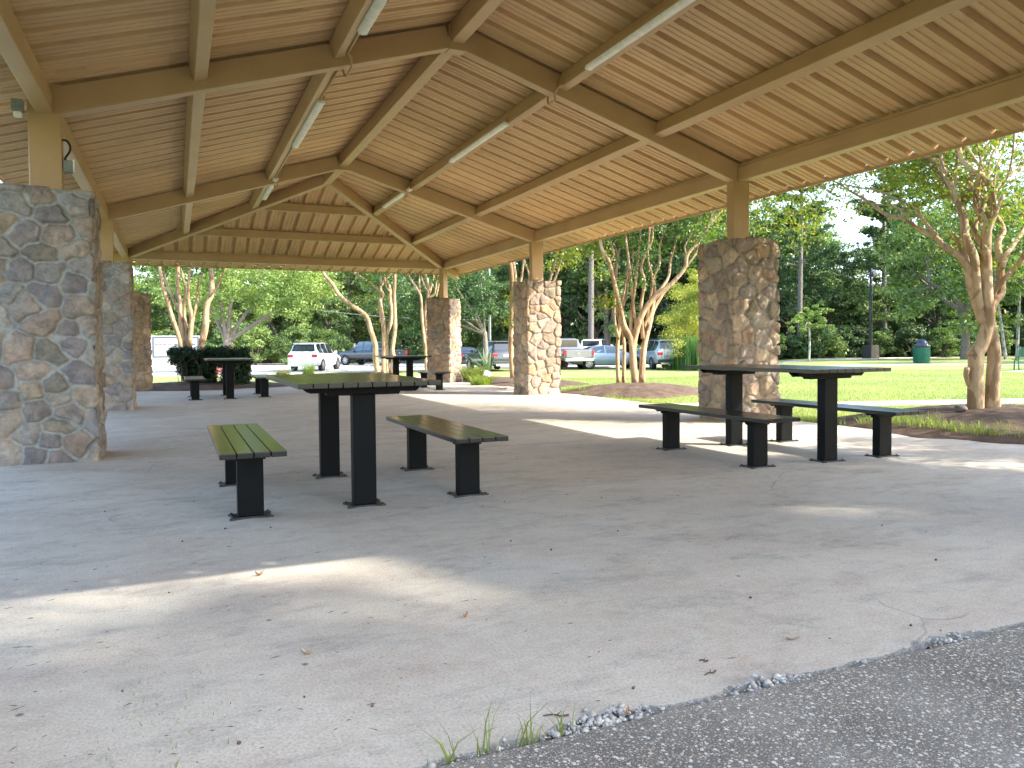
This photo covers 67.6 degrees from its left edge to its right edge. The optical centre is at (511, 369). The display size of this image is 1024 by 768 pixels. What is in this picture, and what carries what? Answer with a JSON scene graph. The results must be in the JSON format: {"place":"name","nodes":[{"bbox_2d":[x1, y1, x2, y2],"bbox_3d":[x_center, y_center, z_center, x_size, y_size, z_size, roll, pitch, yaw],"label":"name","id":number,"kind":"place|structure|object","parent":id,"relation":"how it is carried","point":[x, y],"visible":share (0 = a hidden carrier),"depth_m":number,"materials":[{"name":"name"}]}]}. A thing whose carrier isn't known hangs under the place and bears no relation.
{"place":"outdoors","nodes":[
{"label":"outdoors","id":0,"kind":"place"},
{"bbox_2d":[251,354,421,362],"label":"verge","id":1,"kind":"structure","parent":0,"point":[354,360],"depth_m":82.16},
{"bbox_2d":[132,261,178,331],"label":"woodland tree","id":2,"kind":"object","parent":1,"relation":"on","point":[139,286],"visible":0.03,"depth_m":83.64,"materials":[{"name":"green plant"}]},
{"bbox_2d":[134,262,226,335],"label":"woodland tree","id":3,"kind":"object","parent":1,"relation":"on","point":[156,310],"visible":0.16,"depth_m":72.97,"materials":[{"name":"green plant"}]},
{"bbox_2d":[187,265,272,342],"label":"woodland tree","id":4,"kind":"object","parent":1,"relation":"on","point":[235,316],"visible":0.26,"depth_m":71.43,"materials":[{"name":"green plant"}]},
{"bbox_2d":[238,265,317,362],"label":"woodland tree","id":5,"kind":"object","parent":1,"relation":"on","point":[271,324],"visible":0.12,"depth_m":73.12,"materials":[{"name":"green plant"}]},
{"bbox_2d":[152,361,648,373],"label":"road","id":6,"kind":"structure","parent":0,"point":[264,368],"depth_m":54.40,"materials":[{"name":"asphalt"}]},
{"bbox_2d":[151,336,199,367],"bbox_3d":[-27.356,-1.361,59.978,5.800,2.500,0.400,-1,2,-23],"label":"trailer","id":7,"kind":"object","parent":6,"relation":"on","point":[160,345],"visible":0.35,"depth_m":59.83,"materials":[{"name":"metal"}]},
{"bbox_2d":[287,342,340,370],"bbox_3d":[-12.652,-0.818,49.236,2.320,1.874,4.995,0,2,5],"label":"parked car","id":8,"kind":"object","parent":6,"relation":"on","point":[321,356],"visible":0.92,"depth_m":47.14,"materials":[{"name":"white paint"}]},
{"bbox_2d":[336,341,406,365],"bbox_3d":[-11.385,-1.264,61.922,6.045,1.980,2.320,1,2,31],"label":"pickup truck","id":9,"kind":"object","parent":6,"relation":"on","point":[361,352],"visible":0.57,"depth_m":61.34,"materials":[{"name":"blue paint"}]},
{"bbox_2d":[152,365,660,376],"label":"kerb","id":10,"kind":"structure","parent":6,"relation":"on","point":[162,375],"depth_m":48.45,"materials":[{"name":"concrete"}]},
{"bbox_2d":[466,340,508,369],"bbox_3d":[-1.179,-0.825,46.438,2.320,1.874,4.995,-1,2,-23],"label":"parked car","id":11,"kind":"object","parent":6,"relation":"on","point":[500,347],"visible":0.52,"depth_m":44.42,"materials":[{"name":"grey paint"}]},
{"bbox_2d":[498,239,609,338],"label":"shade tree","id":12,"kind":"object","parent":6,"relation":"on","point":[563,321],"visible":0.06,"depth_m":72.50,"materials":[{"name":"green plant"}]},
{"bbox_2d":[560,338,593,368],"bbox_3d":[3.217,-0.984,48.899,2.320,1.980,6.045,-1,2,-17],"label":"pickup truck","id":13,"kind":"object","parent":6,"relation":"on","point":[571,349],"visible":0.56,"depth_m":46.29,"materials":[{"name":"silver metal"}]},
{"bbox_2d":[559,235,636,338],"bbox_3d":[5.914,-11.136,61.916,7.507,21.806,6.151,-2,2,-43],"label":"pine tree","id":14,"kind":"object","parent":6,"relation":"on","point":[590,308],"visible":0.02,"depth_m":61.73,"materials":[{"name":"grey plant"}]},
{"bbox_2d":[568,345,639,368],"bbox_3d":[6.031,-0.748,47.977,4.960,1.500,2.320,-1,2,-8],"label":"parked car","id":15,"kind":"object","parent":6,"relation":"on","point":[604,354],"visible":0.51,"depth_m":47.08,"materials":[{"name":"blue paint"}]},
{"bbox_2d":[636,338,678,369],"bbox_3d":[9.035,-0.925,46.933,2.320,1.874,4.995,-1,2,-8],"label":"parked car","id":16,"kind":"object","parent":6,"relation":"on","point":[656,353],"visible":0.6,"depth_m":44.82,"materials":[{"name":"silver metal"}]},
{"bbox_2d":[0,382,1023,767],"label":"pavilion floor","id":17,"kind":"structure","parent":0,"point":[684,562],"depth_m":3.82,"materials":[{"name":"concrete"}]},
{"bbox_2d":[184,376,205,400],"bbox_3d":[-7.332,0.436,17.659,0.414,0.478,2.020,-1,2,-24],"label":"picnic bench","id":18,"kind":"object","parent":17,"relation":"on","point":[194,381],"visible":1,"depth_m":17.00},
{"bbox_2d":[203,358,253,398],"bbox_3d":[-6.666,0.206,17.946,0.994,0.908,1.980,-1,2,-24],"label":"picnic table","id":19,"kind":"object","parent":17,"relation":"on","point":[228,375],"visible":1,"depth_m":17.29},
{"bbox_2d":[207,423,286,520],"bbox_3d":[-2.060,0.751,5.835,0.414,0.478,2.020,-1,2,-24],"label":"picnic bench","id":20,"kind":"object","parent":17,"relation":"on","point":[243,451],"visible":1,"depth_m":5.19,"materials":[{"name":"wood"}]},
{"bbox_2d":[249,374,270,397],"bbox_3d":[-6.040,0.401,18.445,0.414,0.478,2.020,-1,2,-24],"label":"picnic bench","id":21,"kind":"object","parent":17,"relation":"on","point":[261,384],"visible":0.91,"depth_m":17.81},
{"bbox_2d":[266,372,440,508],"bbox_3d":[-1.355,0.519,6.182,0.994,0.908,1.980,-1,2,-24],"label":"picnic table","id":22,"kind":"object","parent":17,"relation":"on","point":[362,390],"visible":1,"depth_m":5.53,"materials":[{"name":"metal"}]},
{"bbox_2d":[4,456,737,763],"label":"grass clippings","id":23,"kind":"object","parent":17,"relation":"on","point":[271,658],"depth_m":2.93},
{"bbox_2d":[375,355,430,390],"bbox_3d":[-2.934,0.096,20.513,0.994,0.908,1.980,-1,2,-24],"label":"picnic table","id":24,"kind":"object","parent":17,"relation":"on","point":[409,359],"visible":0.64,"depth_m":19.87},
{"bbox_2d":[413,370,450,389],"bbox_3d":[-2.187,0.298,20.738,0.414,0.478,2.020,-1,2,-24],"label":"picnic bench","id":25,"kind":"object","parent":17,"relation":"on","point":[438,374],"visible":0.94,"depth_m":20.11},
{"bbox_2d":[386,415,507,497],"bbox_3d":[-0.619,0.717,6.544,0.414,0.478,2.020,-1,2,-24],"label":"picnic bench","id":26,"kind":"object","parent":17,"relation":"on","point":[466,440],"visible":1,"depth_m":5.94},
{"bbox_2d":[457,372,501,384],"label":"grass clump","id":27,"kind":"object","parent":17,"relation":"on","point":[477,381],"visible":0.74,"depth_m":22.50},
{"bbox_2d":[0,0,1023,465],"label":"picnic pavilion","id":28,"kind":"structure","parent":17,"relation":"on","point":[176,124],"depth_m":10.26,"materials":[{"name":"beige paint"}]},
{"bbox_2d":[292,96,325,147],"bbox_3d":[-3.186,-3.799,11.884,0.122,0.119,2.600,-1,2,-24],"label":"tube light","id":29,"kind":"object","parent":28,"relation":"attached to","point":[311,118],"visible":0.94,"depth_m":11.59,"materials":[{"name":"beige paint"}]},
{"bbox_2d":[357,0,387,34],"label":"tube light","id":30,"kind":"object","parent":28,"relation":"attached to","point":[371,15],"visible":0.96,"depth_m":7.90,"materials":[{"name":"beige paint"}]},
{"bbox_2d":[449,118,509,162],"bbox_3d":[-0.602,-3.856,13.019,0.122,0.119,2.600,-1,2,-24],"label":"tube light","id":31,"kind":"object","parent":28,"relation":"attached to","point":[482,138],"visible":1,"depth_m":12.79,"materials":[{"name":"beige paint"}]},
{"bbox_2d":[585,0,695,70],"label":"tube light","id":32,"kind":"object","parent":28,"relation":"attached to","point":[660,16],"visible":1,"depth_m":8.41,"materials":[{"name":"frosted white plastic"},{"name":"tan painted steel"}]},
{"bbox_2d":[639,403,800,468],"bbox_3d":[2.020,0.657,7.769,0.414,0.478,2.020,-1,2,-24],"label":"picnic bench","id":33,"kind":"object","parent":17,"relation":"on","point":[757,424],"visible":1,"depth_m":7.26,"materials":[{"name":"metal"}]},
{"bbox_2d":[682,364,890,462],"bbox_3d":[2.800,0.426,8.073,0.994,0.908,1.980,-1,2,-24],"label":"picnic table","id":34,"kind":"object","parent":17,"relation":"on","point":[826,377],"visible":0.99,"depth_m":7.44,"materials":[{"name":"metal"}]},
{"bbox_2d":[751,398,925,457],"bbox_3d":[3.474,0.626,8.364,0.414,0.478,2.020,-1,2,-24],"label":"picnic bench","id":35,"kind":"object","parent":17,"relation":"on","point":[882,433],"visible":0.98,"depth_m":7.74,"materials":[{"name":"metal"}]},
{"bbox_2d":[0,132,1023,347],"label":"sky","id":36,"kind":"structure","parent":0,"point":[849,230],"materials":[{"name":"white"}]},
{"bbox_2d":[153,346,1023,427],"bbox_3d":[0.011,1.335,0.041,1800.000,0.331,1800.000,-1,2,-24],"label":"lawn","id":37,"kind":"structure","parent":0,"point":[658,371],"depth_m":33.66,"materials":[{"name":"plant"}]},
{"bbox_2d":[150,381,288,390],"bbox_3d":[-10.169,0.499,23.233,7.601,0.220,5.080,-1,2,-24],"label":"mulch bed","id":38,"kind":"object","parent":37,"relation":"on","point":[176,386],"visible":0.35,"depth_m":22.04,"materials":[{"name":"soil"}]},
{"bbox_2d":[149,262,236,380],"bbox_3d":[-10.208,-2.695,24.770,5.212,6.162,3.422,0,2,12],"label":"crape myrtle","id":39,"kind":"object","parent":38,"relation":"on","point":[184,334],"visible":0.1,"depth_m":24.59,"materials":[{"name":"beige plant"}]},
{"bbox_2d":[166,345,252,384],"bbox_3d":[-9.373,-0.012,23.328,3.970,1.479,1.534,0,2,22],"label":"hedge","id":40,"kind":"object","parent":38,"relation":"on","point":[188,361],"visible":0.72,"depth_m":22.98,"materials":[{"name":"green plant"}]},
{"bbox_2d":[205,319,263,363],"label":"woodland shrub","id":41,"kind":"object","parent":37,"relation":"on","point":[218,337],"visible":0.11,"depth_m":68.57,"materials":[{"name":"green plant"}]},
{"bbox_2d":[145,264,344,348],"bbox_3d":[-16.329,-5.205,46.890,13.231,11.021,9.010,0,2,15],"label":"oak tree","id":42,"kind":"object","parent":37,"relation":"on","point":[307,293],"visible":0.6,"depth_m":46.25,"materials":[{"name":"green plant"}]},
{"bbox_2d":[232,324,283,364],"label":"woodland shrub","id":43,"kind":"object","parent":37,"relation":"on","point":[259,352],"visible":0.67,"depth_m":65.93,"materials":[{"name":"green plant"}]},
{"bbox_2d":[269,325,311,363],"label":"woodland shrub","id":44,"kind":"object","parent":37,"relation":"on","point":[285,346],"visible":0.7,"depth_m":64.84,"materials":[{"name":"green plant"}]},
{"bbox_2d":[303,327,342,353],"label":"woodland shrub","id":45,"kind":"object","parent":37,"relation":"on","point":[319,336],"visible":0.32,"depth_m":67.86,"materials":[{"name":"green plant"}]},
{"bbox_2d":[283,267,370,345],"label":"woodland tree","id":46,"kind":"object","parent":37,"relation":"on","point":[342,323],"visible":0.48,"depth_m":71.61,"materials":[{"name":"green plant"}]},
{"bbox_2d":[322,333,355,363],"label":"woodland shrub","id":47,"kind":"object","parent":37,"relation":"on","point":[334,344],"visible":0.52,"depth_m":66.89,"materials":[{"name":"green plant"}]},
{"bbox_2d":[336,272,362,338],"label":"young pine","id":48,"kind":"object","parent":37,"relation":"on","point":[350,285],"visible":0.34,"depth_m":73.75,"materials":[{"name":"green plant"}]},
{"bbox_2d":[315,267,400,372],"bbox_3d":[-6.152,-3.233,30.193,5.952,6.893,3.573,-1,2,-10],"label":"crape myrtle","id":49,"kind":"object","parent":37,"relation":"on","point":[384,368],"visible":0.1,"depth_m":29.89,"materials":[{"name":"beige plant"}]},
{"bbox_2d":[349,269,423,346],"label":"woodland tree","id":50,"kind":"object","parent":37,"relation":"on","point":[364,299],"visible":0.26,"depth_m":72.84,"materials":[{"name":"green plant"}]},
{"bbox_2d":[377,329,417,361],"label":"woodland shrub","id":51,"kind":"object","parent":37,"relation":"on","point":[399,337],"visible":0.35,"depth_m":68.16,"materials":[{"name":"green plant"}]},
{"bbox_2d":[399,322,423,359],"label":"woodland shrub","id":52,"kind":"object","parent":37,"relation":"on","point":[419,350],"visible":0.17,"depth_m":68.61,"materials":[{"name":"green plant"}]},
{"bbox_2d":[398,270,448,369],"bbox_3d":[-2.995,-2.782,27.224,3.273,5.909,3.605,0,2,22],"label":"crape myrtle","id":53,"kind":"object","parent":37,"relation":"on","point":[428,289],"visible":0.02,"depth_m":26.93,"materials":[{"name":"beige plant"}]},
{"bbox_2d":[361,267,509,363],"bbox_3d":[-4.567,-4.042,43.937,8.553,8.665,8.535,-1,2,-24],"label":"oak tree","id":54,"kind":"object","parent":37,"relation":"on","point":[481,297],"visible":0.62,"depth_m":43.33,"materials":[{"name":"green plant"}]},
{"bbox_2d":[424,268,502,346],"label":"woodland tree","id":55,"kind":"object","parent":37,"relation":"on","point":[465,338],"visible":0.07,"depth_m":69.35,"materials":[{"name":"green plant"}]},
{"bbox_2d":[462,377,588,386],"bbox_3d":[-0.126,0.387,24.951,3.300,0.278,7.309,-1,2,-24],"label":"mulch bed","id":56,"kind":"object","parent":37,"relation":"on","point":[503,381],"visible":0.32,"depth_m":22.80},
{"bbox_2d":[455,363,491,380],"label":"grass clump","id":57,"kind":"object","parent":56,"relation":"on","point":[470,372],"visible":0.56,"depth_m":24.36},
{"bbox_2d":[496,239,619,377],"bbox_3d":[0.991,-2.773,22.825,4.818,6.018,3.060,0,2,16],"label":"crape myrtle","id":58,"kind":"object","parent":56,"relation":"on","point":[513,272],"visible":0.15,"depth_m":22.37,"materials":[{"name":"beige plant"}]},
{"bbox_2d":[485,251,571,340],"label":"shade tree","id":59,"kind":"object","parent":37,"relation":"on","point":[502,292],"visible":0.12,"depth_m":67.16,"materials":[{"name":"green plant"}]},
{"bbox_2d":[134,197,1009,352],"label":"distant wood","id":60,"kind":"object","parent":37,"relation":"on","point":[937,211],"depth_m":110.42,"materials":[{"name":"green plant"}]},
{"bbox_2d":[547,243,637,344],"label":"shade tree","id":61,"kind":"object","parent":37,"relation":"on","point":[575,302],"visible":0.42,"depth_m":67.65,"materials":[{"name":"green plant"}]},
{"bbox_2d":[564,237,645,345],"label":"pine tree","id":62,"kind":"object","parent":37,"relation":"on","point":[606,335],"visible":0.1,"depth_m":65.53,"materials":[{"name":"green plant"}]},
{"bbox_2d":[561,226,662,345],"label":"shade tree","id":63,"kind":"object","parent":37,"relation":"on","point":[581,279],"visible":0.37,"depth_m":65.15,"materials":[{"name":"green plant"}]},
{"bbox_2d":[560,382,698,398],"bbox_3d":[2.885,0.465,18.597,3.437,0.287,3.587,0,2,28],"label":"mulch bed","id":64,"kind":"object","parent":37,"relation":"on","point":[647,390],"visible":0.92,"depth_m":17.62,"materials":[{"name":"soil"}]},
{"bbox_2d":[573,231,641,382],"bbox_3d":[2.659,-2.490,19.844,2.238,5.678,3.094,-1,2,0],"label":"crape myrtle","id":65,"kind":"object","parent":64,"relation":"on","point":[591,246],"visible":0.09,"depth_m":19.59,"materials":[{"name":"beige plant"}]},
{"bbox_2d":[599,202,750,382],"bbox_3d":[3.634,-2.413,18.803,4.960,5.549,3.044,-1,2,-24],"label":"crape myrtle","id":66,"kind":"object","parent":64,"relation":"on","point":[640,323],"visible":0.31,"depth_m":18.84,"materials":[{"name":"beige plant"}]},
{"bbox_2d":[653,268,699,357],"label":"cypress tree","id":67,"kind":"object","parent":37,"relation":"on","point":[690,295],"visible":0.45,"depth_m":44.96,"materials":[{"name":"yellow plant"}]},
{"bbox_2d":[662,335,699,370],"bbox_3d":[10.506,-0.998,44.071,3.405,2.100,6.808,-1,2,-24],"label":"reed bed","id":68,"kind":"object","parent":37,"relation":"on","point":[689,347],"visible":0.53,"depth_m":43.49,"materials":[{"name":"green plant"}]},
{"bbox_2d":[562,385,1023,438],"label":"fringe grass","id":69,"kind":"structure","parent":37,"relation":"on","point":[916,421],"depth_m":9.70,"materials":[{"name":"plant"}]},
{"bbox_2d":[785,300,834,361],"bbox_3d":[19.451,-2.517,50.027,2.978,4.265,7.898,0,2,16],"label":"young tree","id":70,"kind":"object","parent":37,"relation":"on","point":[802,320],"visible":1,"depth_m":49.36,"materials":[{"name":"green plant"}]},
{"bbox_2d":[791,323,849,357],"bbox_3d":[24.115,-2.255,60.110,3.977,3.000,4.196,-2,2,-42],"label":"forest shrub","id":71,"kind":"object","parent":37,"relation":"on","point":[832,342],"visible":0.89,"depth_m":59.54,"materials":[{"name":"green plant"}]},
{"bbox_2d":[862,330,905,356],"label":"forest shrub","id":72,"kind":"object","parent":37,"relation":"on","point":[886,347],"visible":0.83,"depth_m":60.62,"materials":[{"name":"green plant"}]},
{"bbox_2d":[891,324,938,356],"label":"forest shrub","id":73,"kind":"object","parent":37,"relation":"on","point":[903,334],"visible":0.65,"depth_m":60.33,"materials":[{"name":"green plant"}]},
{"bbox_2d":[913,339,930,362],"bbox_3d":[23.297,-1.034,43.478,0.920,1.350,0.920,-1,2,-24],"label":"litter bin","id":74,"kind":"object","parent":37,"relation":"on","point":[921,350],"visible":1,"depth_m":43.16,"materials":[{"name":"green paint"}]},
{"bbox_2d":[837,404,1023,444],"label":"mulch bed","id":75,"kind":"object","parent":37,"relation":"on","point":[1013,414],"visible":0.61,"depth_m":9.61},
{"bbox_2d":[678,128,1023,408],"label":"crape myrtle","id":76,"kind":"object","parent":75,"relation":"on","point":[986,297],"visible":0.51,"depth_m":10.44,"materials":[{"name":"green plant"}]},
{"bbox_2d":[927,327,960,356],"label":"forest shrub","id":77,"kind":"object","parent":37,"relation":"on","point":[952,341],"visible":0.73,"depth_m":58.95,"materials":[{"name":"green plant"}]},
{"bbox_2d":[874,135,1023,358],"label":"oak tree","id":78,"kind":"object","parent":37,"relation":"on","point":[905,263],"visible":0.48,"depth_m":51.91,"materials":[{"name":"green plant"}]},
{"bbox_2d":[958,187,1023,358],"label":"birch tree","id":79,"kind":"object","parent":37,"relation":"on","point":[999,311],"visible":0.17,"depth_m":50.43,"materials":[{"name":"green plant"}]},
{"bbox_2d":[415,622,1023,767],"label":"white gravel","id":80,"kind":"structure","parent":0,"point":[592,720],"depth_m":2.41,"materials":[{"name":"gravel"}]},
{"bbox_2d":[435,626,1023,767],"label":"aggregate path","id":81,"kind":"structure","parent":0,"point":[960,704],"depth_m":2.29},
{"bbox_2d":[652,399,1023,407],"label":"footpath","id":82,"kind":"structure","parent":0,"point":[921,402],"depth_m":14.66,"materials":[{"name":"concrete"}]},
{"bbox_2d":[779,354,1014,362],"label":"path","id":83,"kind":"structure","parent":0,"point":[869,358],"depth_m":56.19,"materials":[{"name":"concrete"}]},
{"bbox_2d":[862,267,878,357],"bbox_3d":[26.744,-4.174,56.916,0.930,6.780,0.840,-1,2,-24],"label":"lamp post","id":84,"kind":"object","parent":83,"relation":"on","point":[870,350],"visible":0.93,"depth_m":56.76,"materials":[{"name":"metal"}]},
{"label":"forest floor","id":85,"kind":"structure","parent":0,"visible":0},
{"bbox_2d":[596,227,697,342],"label":"shade tree","id":86,"kind":"object","parent":85,"relation":"on","point":[666,294],"visible":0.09,"depth_m":68.40,"materials":[{"name":"green plant"}]},
{"bbox_2d":[616,215,715,339],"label":"shade tree","id":87,"kind":"object","parent":85,"relation":"on","point":[647,293],"visible":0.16,"depth_m":65.83,"materials":[{"name":"green plant"}]},
{"bbox_2d":[666,211,726,311],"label":"forest tree","id":88,"kind":"object","parent":85,"relation":"on","point":[673,300],"visible":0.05,"depth_m":67.08,"materials":[{"name":"green plant"}]},
{"bbox_2d":[650,209,761,338],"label":"shade tree","id":89,"kind":"object","parent":85,"relation":"on","point":[666,266],"visible":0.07,"depth_m":67.89,"materials":[{"name":"green plant"}]},
{"bbox_2d":[659,198,788,333],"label":"shade tree","id":90,"kind":"object","parent":85,"relation":"on","point":[753,233],"visible":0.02,"depth_m":65.85,"materials":[{"name":"green plant"}]},
{"bbox_2d":[718,197,804,333],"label":"forest tree","id":91,"kind":"object","parent":85,"relation":"on","point":[781,254],"visible":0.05,"depth_m":73.81,"materials":[{"name":"green plant"}]},
{"bbox_2d":[778,335,806,358],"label":"forest shrub","id":92,"kind":"object","parent":85,"relation":"on","point":[789,352],"visible":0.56,"depth_m":61.04,"materials":[{"name":"green plant"}]},
{"bbox_2d":[758,182,841,358],"bbox_3d":[23.215,-9.913,62.105,6.368,18.496,5.217,0,2,19],"label":"pine tree","id":93,"kind":"object","parent":85,"relation":"on","point":[828,250],"visible":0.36,"depth_m":61.44,"materials":[{"name":"green plant"}]},
{"bbox_2d":[766,225,838,336],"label":"forest tree","id":94,"kind":"object","parent":85,"relation":"on","point":[833,321],"visible":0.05,"depth_m":72.30,"materials":[{"name":"green plant"}]},
{"bbox_2d":[767,221,839,340],"bbox_3d":[23.433,-6.674,65.594,8.659,11.889,7.742,-1,2,-5],"label":"forest tree","id":95,"kind":"object","parent":85,"relation":"on","point":[810,293],"visible":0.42,"depth_m":63.97,"materials":[{"name":"green plant"}]},
{"bbox_2d":[763,207,854,354],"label":"forest tree","id":96,"kind":"object","parent":85,"relation":"on","point":[828,238],"visible":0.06,"depth_m":83.73,"materials":[{"name":"green plant"}]},
{"bbox_2d":[781,246,860,355],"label":"forest tree","id":97,"kind":"object","parent":85,"relation":"on","point":[847,283],"visible":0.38,"depth_m":66.04,"materials":[{"name":"green plant"}]},
{"bbox_2d":[789,227,859,326],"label":"forest tree","id":98,"kind":"object","parent":85,"relation":"on","point":[835,234],"visible":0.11,"depth_m":74.10,"materials":[{"name":"green plant"}]},
{"bbox_2d":[817,324,863,357],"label":"forest shrub","id":99,"kind":"object","parent":85,"relation":"on","point":[845,333],"visible":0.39,"depth_m":61.12,"materials":[{"name":"green plant"}]},
{"bbox_2d":[838,324,879,357],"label":"forest shrub","id":100,"kind":"object","parent":85,"relation":"on","point":[860,330],"visible":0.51,"depth_m":61.36,"materials":[{"name":"green plant"}]},
{"bbox_2d":[837,246,895,326],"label":"forest tree","id":101,"kind":"object","parent":85,"relation":"on","point":[849,317],"visible":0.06,"depth_m":76.94,"materials":[{"name":"green plant"}]},
{"bbox_2d":[830,234,909,338],"bbox_3d":[30.104,-6.050,63.792,6.771,10.398,7.573,1,2,41],"label":"forest tree","id":102,"kind":"object","parent":85,"relation":"on","point":[858,297],"visible":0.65,"depth_m":62.83,"materials":[{"name":"green plant"}]},
{"bbox_2d":[848,172,930,356],"bbox_3d":[30.255,-10.322,62.559,5.382,19.081,6.569,-1,2,-10],"label":"pine tree","id":103,"kind":"object","parent":85,"relation":"on","point":[871,231],"visible":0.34,"depth_m":62.20,"materials":[{"name":"green plant"}]},
{"bbox_2d":[855,240,940,333],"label":"forest tree","id":104,"kind":"object","parent":85,"relation":"on","point":[876,280],"visible":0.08,"depth_m":66.59,"materials":[{"name":"green plant"}]},
{"bbox_2d":[882,320,915,356],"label":"forest shrub","id":105,"kind":"object","parent":85,"relation":"on","point":[899,324],"visible":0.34,"depth_m":62.93,"materials":[{"name":"green plant"}]},
{"bbox_2d":[858,152,953,355],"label":"pine tree","id":106,"kind":"object","parent":85,"relation":"on","point":[898,212],"visible":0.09,"depth_m":65.40,"materials":[{"name":"green plant"}]},
{"bbox_2d":[893,230,972,355],"bbox_3d":[35.934,-6.330,65.404,6.999,10.747,7.827,0,2,0],"label":"forest tree","id":107,"kind":"object","parent":85,"relation":"on","point":[922,319],"visible":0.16,"depth_m":63.89,"materials":[{"name":"green plant"}]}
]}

